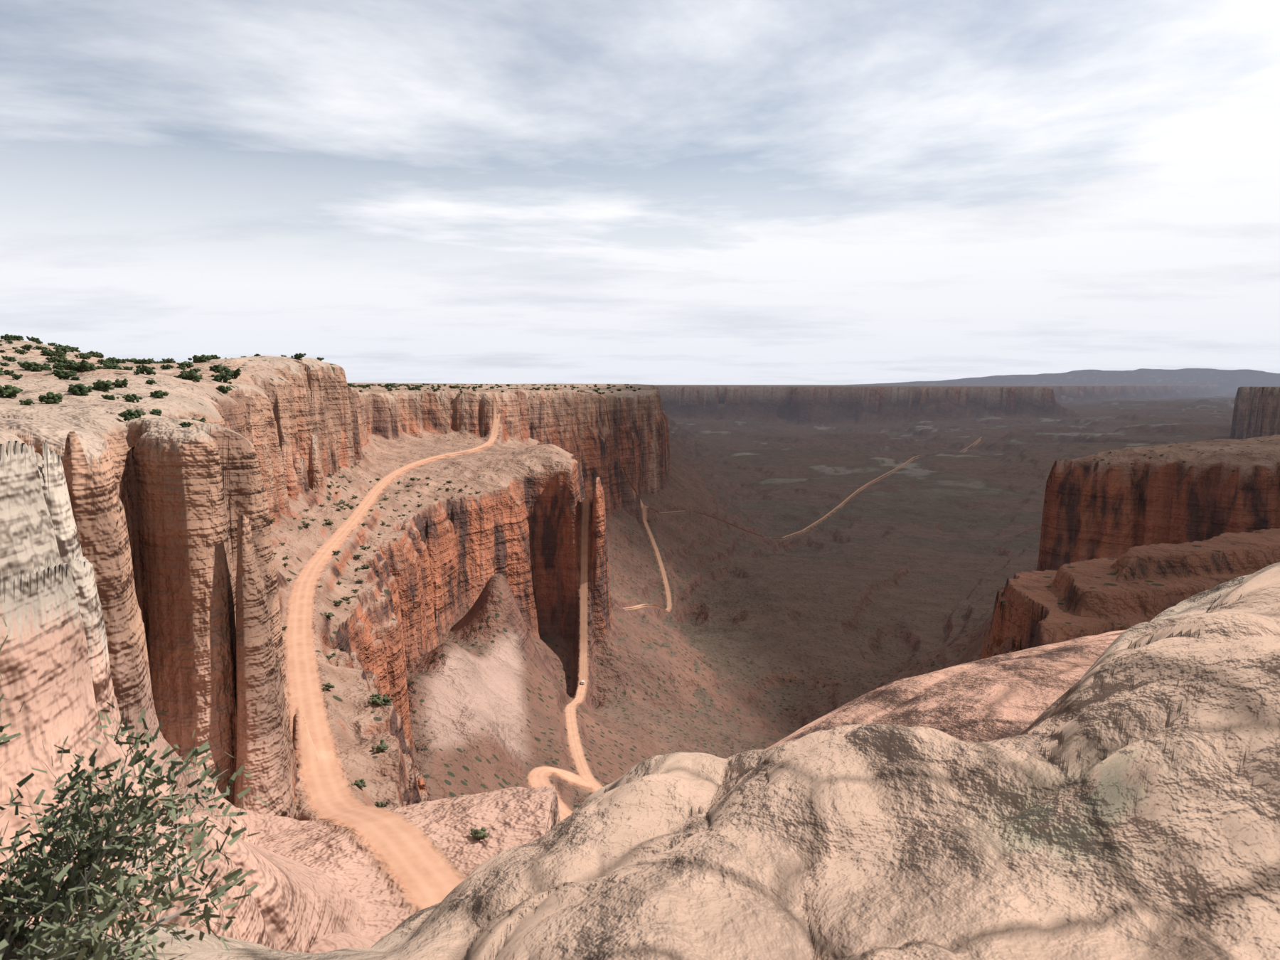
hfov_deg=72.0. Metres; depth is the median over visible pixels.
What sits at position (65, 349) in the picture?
shrub
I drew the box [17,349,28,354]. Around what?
shrub
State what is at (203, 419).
shrub
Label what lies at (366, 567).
desert shrub
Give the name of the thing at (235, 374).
juniper tree
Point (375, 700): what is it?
desert shrub
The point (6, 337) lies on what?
shrub
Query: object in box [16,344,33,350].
shrub
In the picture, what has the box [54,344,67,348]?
shrub
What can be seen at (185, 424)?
shrub
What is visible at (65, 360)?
shrub
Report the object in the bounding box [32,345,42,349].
juniper tree
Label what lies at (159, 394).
shrub
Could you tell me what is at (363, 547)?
desert shrub
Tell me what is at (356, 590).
desert shrub
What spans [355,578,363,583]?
desert shrub
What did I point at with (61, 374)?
juniper tree
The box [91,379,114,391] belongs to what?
juniper tree
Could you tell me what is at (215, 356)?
shrub
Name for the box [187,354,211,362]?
shrub
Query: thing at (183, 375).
juniper tree
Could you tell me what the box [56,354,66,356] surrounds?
juniper tree
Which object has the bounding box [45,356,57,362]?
shrub
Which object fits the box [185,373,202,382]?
shrub
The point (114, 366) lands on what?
shrub
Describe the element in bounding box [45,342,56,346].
shrub
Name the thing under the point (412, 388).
juniper tree
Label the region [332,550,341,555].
desert shrub
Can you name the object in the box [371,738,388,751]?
desert shrub
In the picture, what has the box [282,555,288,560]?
desert shrub
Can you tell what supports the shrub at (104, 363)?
on the canyon ground
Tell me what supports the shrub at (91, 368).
on the canyon ground
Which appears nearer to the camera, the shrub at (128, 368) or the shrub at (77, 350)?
the shrub at (128, 368)
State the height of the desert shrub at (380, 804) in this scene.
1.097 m
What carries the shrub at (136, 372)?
on the canyon ground
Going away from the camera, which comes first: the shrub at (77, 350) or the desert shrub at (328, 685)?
the desert shrub at (328, 685)
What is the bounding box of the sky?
[0,0,1279,384]
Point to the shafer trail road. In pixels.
(424, 872)
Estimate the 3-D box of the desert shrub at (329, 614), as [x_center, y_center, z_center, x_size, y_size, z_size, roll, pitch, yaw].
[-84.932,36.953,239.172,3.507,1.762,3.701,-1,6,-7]
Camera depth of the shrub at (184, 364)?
386.42 m
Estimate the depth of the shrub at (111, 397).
187.26 m
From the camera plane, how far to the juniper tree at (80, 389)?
188.16 m
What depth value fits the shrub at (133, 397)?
192.50 m
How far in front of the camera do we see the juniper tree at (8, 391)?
167.28 m
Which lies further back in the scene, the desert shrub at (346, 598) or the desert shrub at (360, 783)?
the desert shrub at (346, 598)
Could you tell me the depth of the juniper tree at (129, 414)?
144.78 m
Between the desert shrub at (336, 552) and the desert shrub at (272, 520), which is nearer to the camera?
the desert shrub at (336, 552)
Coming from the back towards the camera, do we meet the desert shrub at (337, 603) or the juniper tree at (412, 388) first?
the juniper tree at (412, 388)
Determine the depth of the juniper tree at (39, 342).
468.49 m
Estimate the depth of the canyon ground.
134.08 m
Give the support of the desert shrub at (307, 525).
on the canyon ground
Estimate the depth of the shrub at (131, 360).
519.60 m
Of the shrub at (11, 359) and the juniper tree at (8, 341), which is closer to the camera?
the shrub at (11, 359)
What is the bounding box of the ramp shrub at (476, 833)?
[470,827,487,839]
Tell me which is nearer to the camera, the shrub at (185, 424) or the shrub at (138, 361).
the shrub at (185, 424)
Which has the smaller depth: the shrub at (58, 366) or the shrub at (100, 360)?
the shrub at (58, 366)
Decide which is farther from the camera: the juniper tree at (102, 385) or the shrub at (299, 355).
the shrub at (299, 355)
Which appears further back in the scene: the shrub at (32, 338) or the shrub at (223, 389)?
the shrub at (32, 338)
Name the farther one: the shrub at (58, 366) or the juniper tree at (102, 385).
the shrub at (58, 366)
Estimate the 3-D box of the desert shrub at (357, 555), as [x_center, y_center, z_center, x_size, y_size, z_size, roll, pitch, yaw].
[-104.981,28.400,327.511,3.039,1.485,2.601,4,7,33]
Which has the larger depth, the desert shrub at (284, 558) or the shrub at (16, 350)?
the shrub at (16, 350)
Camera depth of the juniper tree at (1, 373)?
222.84 m
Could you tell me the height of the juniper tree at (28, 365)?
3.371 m
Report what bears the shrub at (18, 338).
on the canyon ground
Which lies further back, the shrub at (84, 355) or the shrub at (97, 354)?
the shrub at (97, 354)
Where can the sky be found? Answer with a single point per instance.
(643, 192)
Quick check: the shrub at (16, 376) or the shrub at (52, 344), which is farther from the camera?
the shrub at (52, 344)
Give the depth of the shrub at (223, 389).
283.89 m
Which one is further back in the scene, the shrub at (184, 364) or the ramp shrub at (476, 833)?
the shrub at (184, 364)
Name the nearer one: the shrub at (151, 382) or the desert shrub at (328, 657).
the desert shrub at (328, 657)
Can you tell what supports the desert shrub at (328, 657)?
on the canyon ground
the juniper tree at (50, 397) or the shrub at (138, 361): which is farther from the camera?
the shrub at (138, 361)
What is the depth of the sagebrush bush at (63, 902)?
2.84 m
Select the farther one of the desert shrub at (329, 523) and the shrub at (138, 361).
the shrub at (138, 361)
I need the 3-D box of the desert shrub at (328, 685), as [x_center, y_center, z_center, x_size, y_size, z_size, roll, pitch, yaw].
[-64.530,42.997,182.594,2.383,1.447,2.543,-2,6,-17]
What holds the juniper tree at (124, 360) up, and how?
on the canyon ground
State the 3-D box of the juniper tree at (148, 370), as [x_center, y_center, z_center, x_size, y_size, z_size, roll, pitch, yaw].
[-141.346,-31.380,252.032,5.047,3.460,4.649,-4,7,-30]
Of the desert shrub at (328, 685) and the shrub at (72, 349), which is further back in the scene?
the shrub at (72, 349)
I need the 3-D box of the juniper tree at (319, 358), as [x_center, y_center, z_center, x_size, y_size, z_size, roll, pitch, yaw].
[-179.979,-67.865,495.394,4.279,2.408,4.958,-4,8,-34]
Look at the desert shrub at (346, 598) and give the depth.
265.64 m
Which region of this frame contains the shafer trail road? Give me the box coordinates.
[286,387,982,909]
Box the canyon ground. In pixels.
[0,339,1279,959]
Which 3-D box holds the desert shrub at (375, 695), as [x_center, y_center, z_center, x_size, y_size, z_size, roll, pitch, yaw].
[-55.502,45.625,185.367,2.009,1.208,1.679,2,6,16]
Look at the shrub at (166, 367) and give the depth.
370.23 m
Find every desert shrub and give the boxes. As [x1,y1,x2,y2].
[270,517,275,522]
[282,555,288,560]
[302,522,310,526]
[322,682,334,690]
[324,520,333,524]
[324,612,334,618]
[324,654,334,660]
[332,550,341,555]
[333,600,343,605]
[344,596,352,600]
[351,588,359,593]
[351,778,366,787]
[353,554,363,558]
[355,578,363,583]
[361,544,370,550]
[361,563,370,568]
[367,695,383,704]
[369,693,381,696]
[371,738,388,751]
[375,801,388,807]
[382,694,393,703]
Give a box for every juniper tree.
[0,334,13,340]
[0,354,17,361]
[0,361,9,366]
[0,367,4,375]
[0,384,23,398]
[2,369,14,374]
[5,339,13,343]
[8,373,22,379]
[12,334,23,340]
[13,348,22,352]
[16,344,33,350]
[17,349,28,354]
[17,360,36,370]
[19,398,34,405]
[24,361,50,371]
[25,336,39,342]
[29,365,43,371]
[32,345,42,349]
[35,340,42,344]
[38,391,63,403]
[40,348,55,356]
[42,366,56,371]
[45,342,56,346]
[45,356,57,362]
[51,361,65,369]
[51,369,77,379]
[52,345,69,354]
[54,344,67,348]
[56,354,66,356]
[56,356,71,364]
[63,359,90,371]
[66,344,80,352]
[66,383,92,396]
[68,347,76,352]
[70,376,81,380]
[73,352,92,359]
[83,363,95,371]
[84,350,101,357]
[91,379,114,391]
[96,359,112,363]
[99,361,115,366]
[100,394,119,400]
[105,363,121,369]
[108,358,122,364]
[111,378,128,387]
[118,408,145,420]
[120,359,127,362]
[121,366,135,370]
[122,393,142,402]
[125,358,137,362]
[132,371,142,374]
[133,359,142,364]
[135,364,156,374]
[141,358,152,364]
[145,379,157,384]
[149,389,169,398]
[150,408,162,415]
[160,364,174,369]
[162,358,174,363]
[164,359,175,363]
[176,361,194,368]
[177,369,196,380]
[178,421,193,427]
[179,366,186,369]
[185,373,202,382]
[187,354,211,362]
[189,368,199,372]
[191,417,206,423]
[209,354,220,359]
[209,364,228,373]
[211,371,231,382]
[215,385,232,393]
[219,367,241,378]
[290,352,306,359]
[316,356,324,361]
[407,386,414,390]
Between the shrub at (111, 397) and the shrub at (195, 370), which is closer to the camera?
the shrub at (111, 397)
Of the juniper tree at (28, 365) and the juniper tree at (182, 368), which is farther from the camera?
the juniper tree at (182, 368)
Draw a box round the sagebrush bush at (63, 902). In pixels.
[0,617,268,959]
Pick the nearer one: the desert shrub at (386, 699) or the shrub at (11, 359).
the desert shrub at (386, 699)
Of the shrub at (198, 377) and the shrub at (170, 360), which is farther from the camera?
the shrub at (170, 360)
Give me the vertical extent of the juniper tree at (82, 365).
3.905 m
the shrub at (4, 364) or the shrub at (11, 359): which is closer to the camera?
the shrub at (4, 364)
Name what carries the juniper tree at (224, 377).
on the canyon ground

